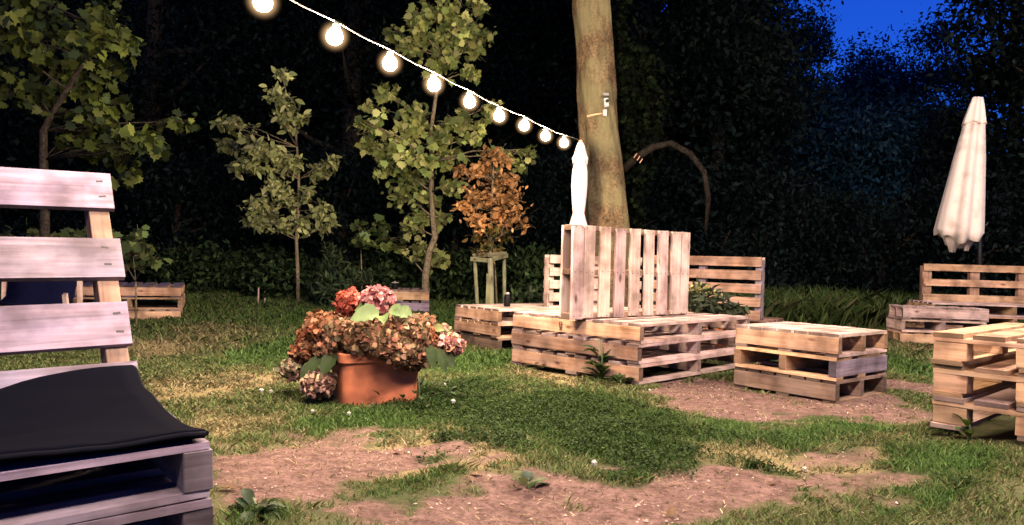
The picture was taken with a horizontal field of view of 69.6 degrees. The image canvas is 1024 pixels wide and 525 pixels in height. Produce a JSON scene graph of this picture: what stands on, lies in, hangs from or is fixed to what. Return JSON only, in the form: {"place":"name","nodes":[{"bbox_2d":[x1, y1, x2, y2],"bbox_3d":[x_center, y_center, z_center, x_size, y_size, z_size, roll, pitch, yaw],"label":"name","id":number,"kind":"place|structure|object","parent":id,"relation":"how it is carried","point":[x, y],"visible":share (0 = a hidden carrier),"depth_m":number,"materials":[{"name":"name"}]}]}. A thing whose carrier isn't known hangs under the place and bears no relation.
{"place":"outdoors","nodes":[
{"label":"outdoors","id":0,"kind":"place"},
{"bbox_2d":[0,0,1023,524],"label":"ground","id":1,"kind":"structure","parent":0,"point":[292,484],"depth_m":2.86,"materials":[{"name":"soil"}]},
{"bbox_2d":[0,208,31,236],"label":"undergrowth bush","id":2,"kind":"object","parent":1,"relation":"on","point":[4,215],"visible":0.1,"depth_m":13.48,"materials":[{"name":"green plant"}]},
{"bbox_2d":[0,0,55,163],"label":"dark tree","id":3,"kind":"object","parent":1,"relation":"on","point":[1,66],"visible":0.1,"depth_m":16.14,"materials":[{"name":"green plant"}]},
{"bbox_2d":[0,150,80,235],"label":"undergrowth bush","id":4,"kind":"object","parent":1,"relation":"on","point":[24,210],"visible":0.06,"depth_m":14.21,"materials":[{"name":"green plant"}]},
{"bbox_2d":[0,281,82,305],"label":"deck chair","id":5,"kind":"object","parent":1,"relation":"on","point":[36,293],"visible":0.22,"depth_m":6.46,"materials":[{"name":"blue fabric"}]},
{"bbox_2d":[0,193,153,282],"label":"undergrowth bush","id":6,"kind":"object","parent":1,"relation":"on","point":[74,222],"visible":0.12,"depth_m":12.59,"materials":[{"name":"green plant"}]},
{"bbox_2d":[0,0,168,210],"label":"dark tree","id":7,"kind":"object","parent":1,"relation":"on","point":[58,92],"depth_m":30.65,"materials":[{"name":"green plant"}]},
{"bbox_2d":[0,218,171,325],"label":"leafy shrub","id":8,"kind":"object","parent":1,"relation":"on","point":[138,248],"visible":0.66,"depth_m":8.12,"materials":[{"name":"green plant"}]},
{"bbox_2d":[0,0,201,236],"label":"plane tree","id":9,"kind":"object","parent":1,"relation":"on","point":[81,44],"visible":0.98,"depth_m":7.17,"materials":[{"name":"green plant"}]},
{"bbox_2d":[0,0,202,228],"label":"dark tree","id":10,"kind":"object","parent":1,"relation":"on","point":[29,157],"visible":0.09,"depth_m":16.78,"materials":[{"name":"green plant"}]},
{"bbox_2d":[0,167,212,524],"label":"pallet chair","id":11,"kind":"object","parent":1,"relation":"on","point":[168,483],"visible":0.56,"depth_m":2.57,"materials":[{"name":"brown wood"}]},
{"bbox_2d":[0,365,208,462],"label":"seat pad","id":12,"kind":"object","parent":11,"relation":"on","point":[106,409],"visible":1,"depth_m":2.13,"materials":[{"name":"black fabric"}]},
{"bbox_2d":[0,0,223,233],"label":"dark tree","id":13,"kind":"object","parent":1,"relation":"on","point":[85,2],"visible":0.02,"depth_m":24.93,"materials":[{"name":"green plant"}]},
{"bbox_2d":[50,162,200,281],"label":"undergrowth bush","id":14,"kind":"object","parent":1,"relation":"on","point":[122,206],"visible":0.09,"depth_m":13.64,"materials":[{"name":"green plant"}]},
{"bbox_2d":[73,281,185,320],"bbox_3d":[-4.764,0.480,9.255,1.166,0.433,1.118,2,0,-22],"label":"pallet table","id":15,"kind":"object","parent":1,"relation":"on","point":[155,290],"visible":0.67,"depth_m":8.89,"materials":[{"name":"brown wood"}]},
{"bbox_2d":[0,0,316,268],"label":"dark tree","id":16,"kind":"object","parent":1,"relation":"on","point":[152,98],"visible":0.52,"depth_m":14.82,"materials":[{"name":"green plant"}]},
{"bbox_2d":[86,125,260,283],"bbox_3d":[-5.595,-0.793,12.391,2.723,2.878,2.681,2,0,-19],"label":"undergrowth bush","id":17,"kind":"object","parent":1,"relation":"on","point":[178,183],"visible":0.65,"depth_m":12.12,"materials":[{"name":"green plant"}]},
{"bbox_2d":[76,0,280,227],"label":"dark tree","id":18,"kind":"object","parent":1,"relation":"on","point":[184,66],"visible":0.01,"depth_m":29.74,"materials":[{"name":"green plant"}]},
{"bbox_2d":[137,235,241,294],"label":"bush","id":19,"kind":"object","parent":1,"relation":"on","point":[193,263],"visible":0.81,"depth_m":11.07,"materials":[{"name":"green plant"}]},
{"bbox_2d":[148,166,306,288],"bbox_3d":[-5.057,-0.714,13.371,2.778,2.787,2.807,2,0,-19],"label":"undergrowth bush","id":20,"kind":"object","parent":1,"relation":"on","point":[233,238],"visible":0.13,"depth_m":12.92,"materials":[{"name":"green plant"}]},
{"bbox_2d":[218,485,237,488],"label":"fallen leaf","id":21,"kind":"object","parent":1,"relation":"on","point":[230,486],"visible":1,"depth_m":2.48,"materials":[{"name":"plant"}]},
{"bbox_2d":[200,238,293,295],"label":"bush","id":22,"kind":"object","parent":1,"relation":"on","point":[251,249],"visible":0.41,"depth_m":11.33,"materials":[{"name":"green plant"}]},
{"bbox_2d":[105,0,394,252],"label":"dark tree","id":23,"kind":"object","parent":1,"relation":"on","point":[266,127],"visible":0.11,"depth_m":17.87,"materials":[{"name":"green plant"}]},
{"bbox_2d":[228,488,286,524],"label":"dock weed","id":24,"kind":"object","parent":1,"relation":"on","point":[248,495],"visible":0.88,"depth_m":2.28,"materials":[{"name":"green plant"}]},
{"bbox_2d":[177,0,363,150],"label":"dark tree","id":25,"kind":"object","parent":1,"relation":"on","point":[234,39],"visible":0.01,"depth_m":31.50,"materials":[{"name":"green plant"}]},
{"bbox_2d":[209,66,341,301],"bbox_3d":[-3.399,-1.137,10.587,2.026,3.468,1.371,2,0,0],"label":"rowan sapling","id":26,"kind":"object","parent":1,"relation":"on","point":[286,109],"visible":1,"depth_m":10.41,"materials":[{"name":"green plant"}]},
{"bbox_2d":[233,248,337,298],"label":"bush","id":27,"kind":"object","parent":1,"relation":"on","point":[283,269],"visible":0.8,"depth_m":10.84,"materials":[{"name":"green plant"}]},
{"bbox_2d":[228,165,351,286],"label":"undergrowth bush","id":28,"kind":"object","parent":1,"relation":"on","point":[278,243],"visible":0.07,"depth_m":13.94,"materials":[{"name":"green plant"}]},
{"bbox_2d":[186,0,400,254],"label":"dark tree","id":29,"kind":"object","parent":1,"relation":"on","point":[319,1],"visible":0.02,"depth_m":24.79,"materials":[{"name":"green plant"}]},
{"bbox_2d":[263,127,419,287],"bbox_3d":[-2.976,-0.884,12.905,2.723,3.222,2.681,2,0,-21],"label":"undergrowth bush","id":30,"kind":"object","parent":1,"relation":"on","point":[348,175],"visible":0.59,"depth_m":12.57,"materials":[{"name":"green plant"}]},
{"bbox_2d":[304,240,378,310],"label":"broom bush","id":31,"kind":"object","parent":1,"relation":"on","point":[328,289],"visible":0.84,"depth_m":10.04,"materials":[{"name":"green plant"}]},
{"bbox_2d":[220,0,503,249],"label":"dark tree","id":32,"kind":"object","parent":1,"relation":"on","point":[355,48],"visible":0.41,"depth_m":15.85,"materials":[{"name":"green plant"}]},
{"bbox_2d":[332,352,417,405],"bbox_3d":[-0.820,0.677,4.383,0.495,0.328,0.435,2,0,-24],"label":"flower pot","id":33,"kind":"object","parent":1,"relation":"on","point":[360,379],"visible":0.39,"depth_m":4.19,"materials":[{"name":"ceramic"}]},
{"bbox_2d":[275,284,466,399],"bbox_3d":[-0.823,0.453,4.280,1.113,0.662,0.646,2,0,0],"label":"hydrangea","id":34,"kind":"object","parent":33,"relation":"in","point":[379,323],"visible":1,"depth_m":4.17,"materials":[{"name":"brown plant"}]},
{"bbox_2d":[348,213,408,290],"bbox_3d":[-1.942,-0.018,10.335,0.915,1.324,1.074,2,0,0],"label":"young maple","id":35,"kind":"object","parent":1,"relation":"on","point":[365,240],"visible":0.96,"depth_m":10.19,"materials":[{"name":"green plant"}]},
{"bbox_2d":[319,170,447,285],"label":"undergrowth bush","id":36,"kind":"object","parent":1,"relation":"on","point":[392,218],"visible":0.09,"depth_m":13.22,"materials":[{"name":"green plant"}]},
{"bbox_2d":[342,249,436,299],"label":"bush","id":37,"kind":"object","parent":1,"relation":"on","point":[388,270],"visible":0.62,"depth_m":11.01,"materials":[{"name":"green plant"}]},
{"bbox_2d":[287,0,508,250],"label":"dark tree","id":38,"kind":"object","parent":1,"relation":"on","point":[335,55],"visible":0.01,"depth_m":23.69,"materials":[{"name":"green plant"}]},
{"bbox_2d":[389,287,429,312],"bbox_3d":[-1.570,0.522,10.405,0.813,0.305,0.904,2,0,-6],"label":"pallet table","id":39,"kind":"object","parent":1,"relation":"on","point":[414,299],"visible":0.6,"depth_m":9.98,"materials":[{"name":"brown wood"}]},
{"bbox_2d":[391,281,398,288],"bbox_3d":[-1.638,0.313,10.301,0.120,0.112,0.120,2,0,0],"label":"table lantern","id":40,"kind":"object","parent":39,"relation":"on","point":[394,285],"visible":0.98,"depth_m":10.26,"materials":[{"name":"black plastic"}]},
{"bbox_2d":[372,378,468,408],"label":"dock weed","id":41,"kind":"object","parent":1,"relation":"on","point":[420,381],"visible":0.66,"depth_m":4.28,"materials":[{"name":"green plant"}]},
{"bbox_2d":[346,0,536,289],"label":"maple tree","id":42,"kind":"object","parent":1,"relation":"on","point":[415,125],"visible":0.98,"depth_m":10.08,"materials":[{"name":"green plant"}]},
{"bbox_2d":[366,179,524,298],"bbox_3d":[-1.092,-0.344,12.489,2.736,2.152,2.702,2,0,-13],"label":"undergrowth bush","id":43,"kind":"object","parent":1,"relation":"on","point":[451,230],"visible":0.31,"depth_m":12.11,"materials":[{"name":"green plant"}]},
{"bbox_2d":[323,0,575,249],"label":"dark tree","id":44,"kind":"object","parent":1,"relation":"on","point":[500,66],"visible":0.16,"depth_m":18.86,"materials":[{"name":"green plant"}]},
{"bbox_2d":[410,241,509,303],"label":"bush","id":45,"kind":"object","parent":1,"relation":"on","point":[455,279],"visible":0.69,"depth_m":11.14,"materials":[{"name":"green plant"}]},
{"bbox_2d":[469,471,482,474],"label":"fallen leaf","id":46,"kind":"object","parent":1,"relation":"on","point":[477,472],"visible":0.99,"depth_m":2.87,"materials":[{"name":"beige plant"}]},
{"bbox_2d":[462,223,514,303],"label":"copper skirt shrub","id":47,"kind":"object","parent":1,"relation":"on","point":[492,232],"visible":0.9,"depth_m":9.86,"materials":[{"name":"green plant"}]},
{"bbox_2d":[470,252,507,303],"bbox_3d":[-0.271,0.337,9.499,0.503,0.970,0.374,2,0,-13],"label":"tree guard","id":48,"kind":"object","parent":1,"relation":"on","point":[495,256],"visible":0.77,"depth_m":9.56,"materials":[{"name":"beige wood"}]},
{"bbox_2d":[450,139,535,257],"bbox_3d":[-0.266,-0.373,9.681,1.161,2.306,1.320,2,0,0],"label":"copper sapling","id":49,"kind":"object","parent":1,"relation":"on","point":[496,215],"visible":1,"depth_m":9.56,"materials":[{"name":"orange plant"}]},
{"bbox_2d":[435,140,571,294],"bbox_3d":[-0.174,-0.812,13.402,2.681,3.176,2.723,1,0,-43],"label":"undergrowth bush","id":50,"kind":"object","parent":1,"relation":"on","point":[532,212],"visible":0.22,"depth_m":13.00,"materials":[{"name":"green plant"}]},
{"bbox_2d":[454,303,558,350],"bbox_3d":[0.126,0.672,7.806,1.268,0.426,0.779,1,0,-38],"label":"pallet table","id":51,"kind":"object","parent":1,"relation":"on","point":[490,325],"visible":0.47,"depth_m":7.44,"materials":[{"name":"brown wood"}]},
{"bbox_2d":[504,292,510,306],"bbox_3d":[-0.050,0.382,7.621,0.068,0.148,0.068,2,0,0],"label":"table lantern","id":52,"kind":"object","parent":51,"relation":"on","point":[507,297],"visible":1,"depth_m":7.59,"materials":[{"name":"black plastic"}]},
{"bbox_2d":[0,350,1023,524],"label":"grass","id":53,"kind":"structure","parent":1,"relation":"on","point":[982,458],"depth_m":3.48,"materials":[{"name":"green plant"}]},
{"bbox_2d":[493,238,560,303],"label":"bush","id":54,"kind":"object","parent":1,"relation":"on","point":[528,264],"visible":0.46,"depth_m":10.76,"materials":[{"name":"green plant"}]},
{"bbox_2d":[510,279,543,302],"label":"green seedling","id":55,"kind":"object","parent":1,"relation":"on","point":[529,296],"visible":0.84,"depth_m":9.14,"materials":[{"name":"green plant"}]},
{"bbox_2d":[511,470,550,488],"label":"dock weed","id":56,"kind":"object","parent":1,"relation":"on","point":[524,478],"visible":0.98,"depth_m":2.74,"materials":[{"name":"green plant"}]},
{"bbox_2d":[493,202,571,285],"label":"undergrowth bush","id":57,"kind":"object","parent":1,"relation":"on","point":[541,233],"visible":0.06,"depth_m":13.94,"materials":[{"name":"green plant"}]},
{"bbox_2d":[451,0,637,252],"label":"dark tree","id":58,"kind":"object","parent":1,"relation":"on","point":[559,8],"visible":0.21,"depth_m":20.98,"materials":[{"name":"green plant"}]},
{"bbox_2d":[539,250,560,303],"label":"bush","id":59,"kind":"object","parent":1,"relation":"on","point":[557,266],"depth_m":10.88,"materials":[{"name":"green plant"}]},
{"bbox_2d":[100,341,1007,524],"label":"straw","id":60,"kind":"object","parent":1,"relation":"on","point":[543,493],"visible":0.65,"depth_m":3.14,"materials":[{"name":"beige plant"}]},
{"bbox_2d":[179,341,965,524],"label":"soil crumbs","id":61,"kind":"object","parent":1,"relation":"on","point":[637,504],"visible":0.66,"depth_m":2.79,"materials":[{"name":"brown soil"}]},
{"bbox_2d":[570,140,587,338],"bbox_3d":[0.674,-0.191,7.550,0.440,2.129,0.440,2,0,0],"label":"parasol","id":62,"kind":"object","parent":1,"relation":"on","point":[579,177],"visible":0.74,"depth_m":7.50,"materials":[{"name":"white fabric"}]},
{"bbox_2d":[253,0,577,146],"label":"string light","id":63,"kind":"object","parent":62,"relation":"hanging from","point":[334,35],"visible":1,"depth_m":4.16,"materials":[{"name":"white glass"}]},
{"bbox_2d":[494,0,668,218],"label":"dark tree","id":64,"kind":"object","parent":1,"relation":"on","point":[562,88],"depth_m":25.65,"materials":[{"name":"green plant"}]},
{"bbox_2d":[543,255,641,307],"bbox_3d":[0.692,0.400,8.399,1.203,0.952,0.968,1,0,-28],"label":"pallet bench","id":65,"kind":"object","parent":1,"relation":"on","point":[550,284],"visible":0.07,"depth_m":7.74,"materials":[{"name":"brown wood"}]},
{"bbox_2d":[581,339,616,379],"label":"dock weed","id":66,"kind":"object","parent":1,"relation":"on","point":[601,368],"visible":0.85,"depth_m":5.21,"materials":[{"name":"green plant"}]},
{"bbox_2d":[534,202,683,300],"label":"undergrowth bush","id":67,"kind":"object","parent":1,"relation":"on","point":[550,224],"visible":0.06,"depth_m":12.54,"materials":[{"name":"green plant"}]},
{"bbox_2d":[604,372,634,384],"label":"dock weed","id":68,"kind":"object","parent":1,"relation":"on","point":[619,377],"visible":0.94,"depth_m":5.07,"materials":[{"name":"green plant"}]},
{"bbox_2d":[511,224,749,384],"bbox_3d":[0.945,0.288,5.962,1.744,1.101,1.257,1,0,-44],"label":"pallet bench","id":69,"kind":"object","parent":1,"relation":"on","point":[668,332],"visible":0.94,"depth_m":5.57,"materials":[{"name":"brown wood"}]},
{"bbox_2d":[572,0,710,307],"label":"old tree","id":70,"kind":"object","parent":1,"relation":"on","point":[612,199],"visible":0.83,"depth_m":8.16,"materials":[{"name":"brown plant"}]},
{"bbox_2d":[587,93,608,116],"bbox_3d":[0.934,-1.712,8.089,0.235,0.263,0.293,2,0,0],"label":"security camera","id":71,"kind":"object","parent":70,"relation":"attached to","point":[605,101],"visible":0.94,"depth_m":8.00,"materials":[{"name":"grey plastic"}]},
{"bbox_2d":[524,0,798,296],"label":"dark tree","id":72,"kind":"object","parent":1,"relation":"on","point":[566,154],"visible":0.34,"depth_m":13.21,"materials":[{"name":"green plant"}]},
{"bbox_2d":[667,507,676,516],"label":"fallen leaf","id":73,"kind":"object","parent":1,"relation":"on","point":[671,511],"visible":1,"depth_m":2.49,"materials":[{"name":"plant"}]},
{"bbox_2d":[383,373,973,485],"bbox_3d":[0.236,0.799,3.649,1.765,0.134,3.171,1,0,-32],"label":"clover","id":74,"kind":"object","parent":1,"relation":"on","point":[497,434],"visible":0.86,"depth_m":3.71,"materials":[{"name":"green plant"}]},
{"bbox_2d":[631,142,737,296],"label":"undergrowth bush","id":75,"kind":"object","parent":1,"relation":"on","point":[667,187],"visible":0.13,"depth_m":13.32,"materials":[{"name":"green plant"}]},
{"bbox_2d":[564,0,805,231],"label":"dark tree","id":76,"kind":"object","parent":1,"relation":"on","point":[783,158],"visible":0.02,"depth_m":16.53,"materials":[{"name":"green plant"}]},
{"bbox_2d":[653,255,783,346],"bbox_3d":[2.253,0.414,8.150,1.253,0.953,0.988,2,0,34],"label":"pallet bench","id":77,"kind":"object","parent":1,"relation":"on","point":[703,273],"visible":0.16,"depth_m":7.54,"materials":[{"name":"brown wood"}]},
{"bbox_2d":[688,276,750,346],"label":"leafy plant","id":78,"kind":"object","parent":1,"relation":"on","point":[700,300],"visible":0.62,"depth_m":6.54,"materials":[{"name":"green plant"}]},
{"bbox_2d":[640,217,800,306],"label":"undergrowth bush","id":79,"kind":"object","parent":1,"relation":"on","point":[711,248],"visible":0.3,"depth_m":11.99,"materials":[{"name":"green plant"}]},
{"bbox_2d":[615,0,836,290],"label":"dark tree","id":80,"kind":"object","parent":1,"relation":"on","point":[748,74],"visible":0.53,"depth_m":13.09,"materials":[{"name":"green plant"}]},
{"bbox_2d":[707,46,844,261],"bbox_3d":[7.161,-2.743,21.989,5.736,7.235,5.689,2,0,6],"label":"dark tree","id":81,"kind":"object","parent":1,"relation":"on","point":[817,94],"visible":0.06,"depth_m":20.30,"materials":[{"name":"green plant"}]},
{"bbox_2d":[712,161,852,291],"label":"undergrowth bush","id":82,"kind":"object","parent":1,"relation":"on","point":[812,245],"visible":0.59,"depth_m":12.78,"materials":[{"name":"green plant"}]},
{"bbox_2d":[737,0,843,95],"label":"dark tree","id":83,"kind":"object","parent":1,"relation":"on","point":[823,33],"visible":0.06,"depth_m":25.52,"materials":[{"name":"green plant"}]},
{"bbox_2d":[734,321,887,403],"bbox_3d":[2.061,0.669,5.098,0.702,0.443,0.749,1,0,-39],"label":"pallet table","id":84,"kind":"object","parent":1,"relation":"on","point":[828,363],"visible":1,"depth_m":4.89,"materials":[{"name":"brown wood"}]},
{"bbox_2d":[745,63,930,283],"bbox_3d":[9.077,-2.367,20.994,6.104,6.694,6.216,2,0,-8],"label":"dark tree","id":85,"kind":"object","parent":1,"relation":"on","point":[850,101],"visible":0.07,"depth_m":20.13,"materials":[{"name":"green plant"}]},
{"bbox_2d":[715,280,988,328],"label":"tall grass","id":86,"kind":"structure","parent":1,"relation":"on","point":[835,307],"depth_m":10.24,"materials":[{"name":"green plant"}]},
{"bbox_2d":[804,42,939,115],"bbox_3d":[15.530,-5.389,33.029,7.236,9.154,7.381,1,0,-25],"label":"dark tree","id":87,"kind":"object","parent":1,"relation":"on","point":[835,86],"visible":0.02,"depth_m":31.61,"materials":[{"name":"green plant"}]},
{"bbox_2d":[792,168,966,297],"bbox_3d":[6.397,-0.228,12.898,2.807,2.720,2.778,2,0,-9],"label":"undergrowth bush","id":88,"kind":"object","parent":1,"relation":"on","point":[882,253],"visible":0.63,"depth_m":12.48,"materials":[{"name":"green plant"}]},
{"bbox_2d":[797,78,991,291],"bbox_3d":[9.863,-1.891,19.013,4.851,5.756,4.668,2,0,-20],"label":"dark tree","id":89,"kind":"object","parent":1,"relation":"on","point":[884,142],"visible":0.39,"depth_m":18.28,"materials":[{"name":"green plant"}]},
{"bbox_2d":[827,5,1007,182],"bbox_3d":[16.338,-4.881,29.962,6.999,10.539,6.872,2,0,40],"label":"dark tree","id":90,"kind":"object","parent":1,"relation":"on","point":[922,79],"visible":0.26,"depth_m":29.40,"materials":[{"name":"green plant"}]},
{"bbox_2d":[886,304,988,343],"bbox_3d":[4.989,0.740,8.667,0.947,0.443,0.473,2,0,8],"label":"pallet table","id":91,"kind":"object","parent":1,"relation":"on","point":[934,318],"visible":0.74,"depth_m":8.49,"materials":[{"name":"brown wood"}]},
{"bbox_2d":[865,173,1016,294],"bbox_3d":[7.919,-0.300,13.989,2.736,2.813,2.702,2,0,-12],"label":"undergrowth bush","id":92,"kind":"object","parent":1,"relation":"on","point":[914,212],"visible":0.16,"depth_m":13.76,"materials":[{"name":"green plant"}]},
{"bbox_2d":[895,172,1023,312],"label":"undergrowth bush","id":93,"kind":"object","parent":1,"relation":"on","point":[997,229],"visible":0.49,"depth_m":12.08,"materials":[{"name":"green plant"}]},
{"bbox_2d":[933,96,987,307],"bbox_3d":[6.304,-0.654,10.094,0.923,3.240,0.609,2,0,0],"label":"parasol","id":94,"kind":"object","parent":1,"relation":"on","point":[960,221],"visible":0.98,"depth_m":9.95,"materials":[{"name":"beige fabric"}]},
{"bbox_2d":[950,413,973,441],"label":"dock weed","id":95,"kind":"object","parent":1,"relation":"on","point":[968,431],"visible":0.89,"depth_m":3.34,"materials":[{"name":"green plant"}]},
{"bbox_2d":[905,263,1023,328],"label":"pallet bench","id":96,"kind":"object","parent":1,"relation":"on","point":[1002,309],"visible":0.48,"depth_m":9.91,"materials":[{"name":"brown wood"}]},
{"bbox_2d":[907,0,1023,307],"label":"dark tree","id":97,"kind":"object","parent":1,"relation":"on","point":[997,121],"visible":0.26,"depth_m":15.29,"materials":[{"name":"green plant"}]},
{"bbox_2d":[917,0,1023,265],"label":"dark tree","id":98,"kind":"object","parent":1,"relation":"on","point":[992,18],"visible":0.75,"depth_m":13.19,"materials":[{"name":"green plant"}]},
{"bbox_2d":[930,322,1023,440],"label":"pallet table","id":99,"kind":"object","parent":1,"relation":"on","point":[989,385],"visible":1,"depth_m":3.39,"materials":[{"name":"brown wood"}]},
{"bbox_2d":[966,179,1023,312],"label":"undergrowth bush","id":100,"kind":"object","parent":1,"relation":"on","point":[1021,310],"visible":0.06,"depth_m":13.37,"materials":[{"name":"green plant"}]},
{"bbox_2d":[980,0,1023,278],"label":"dark tree","id":101,"kind":"object","parent":1,"relation":"on","point":[1009,172],"visible":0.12,"depth_m":13.67,"materials":[{"name":"green plant"}]},
{"bbox_2d":[0,281,1023,375],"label":"grass","id":102,"kind":"structure","parent":0,"point":[185,324],"depth_m":8.12,"materials":[{"name":"green plant"}]},
{"bbox_2d":[535,350,562,371],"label":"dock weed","id":103,"kind":"object","parent":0,"point":[552,369],"visible":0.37,"depth_m":5.70,"materials":[{"name":"green plant"}]},
{"bbox_2d":[661,0,1023,152],"label":"sky","id":104,"kind":"structure","parent":0,"point":[863,14],"materials":[{"name":"blue"}]},
{"bbox_2d":[927,415,960,435],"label":"dock weed","id":105,"kind":"object","parent":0,"point":[949,432],"visible":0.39,"depth_m":3.55,"materials":[{"name":"green plant"}]}
]}

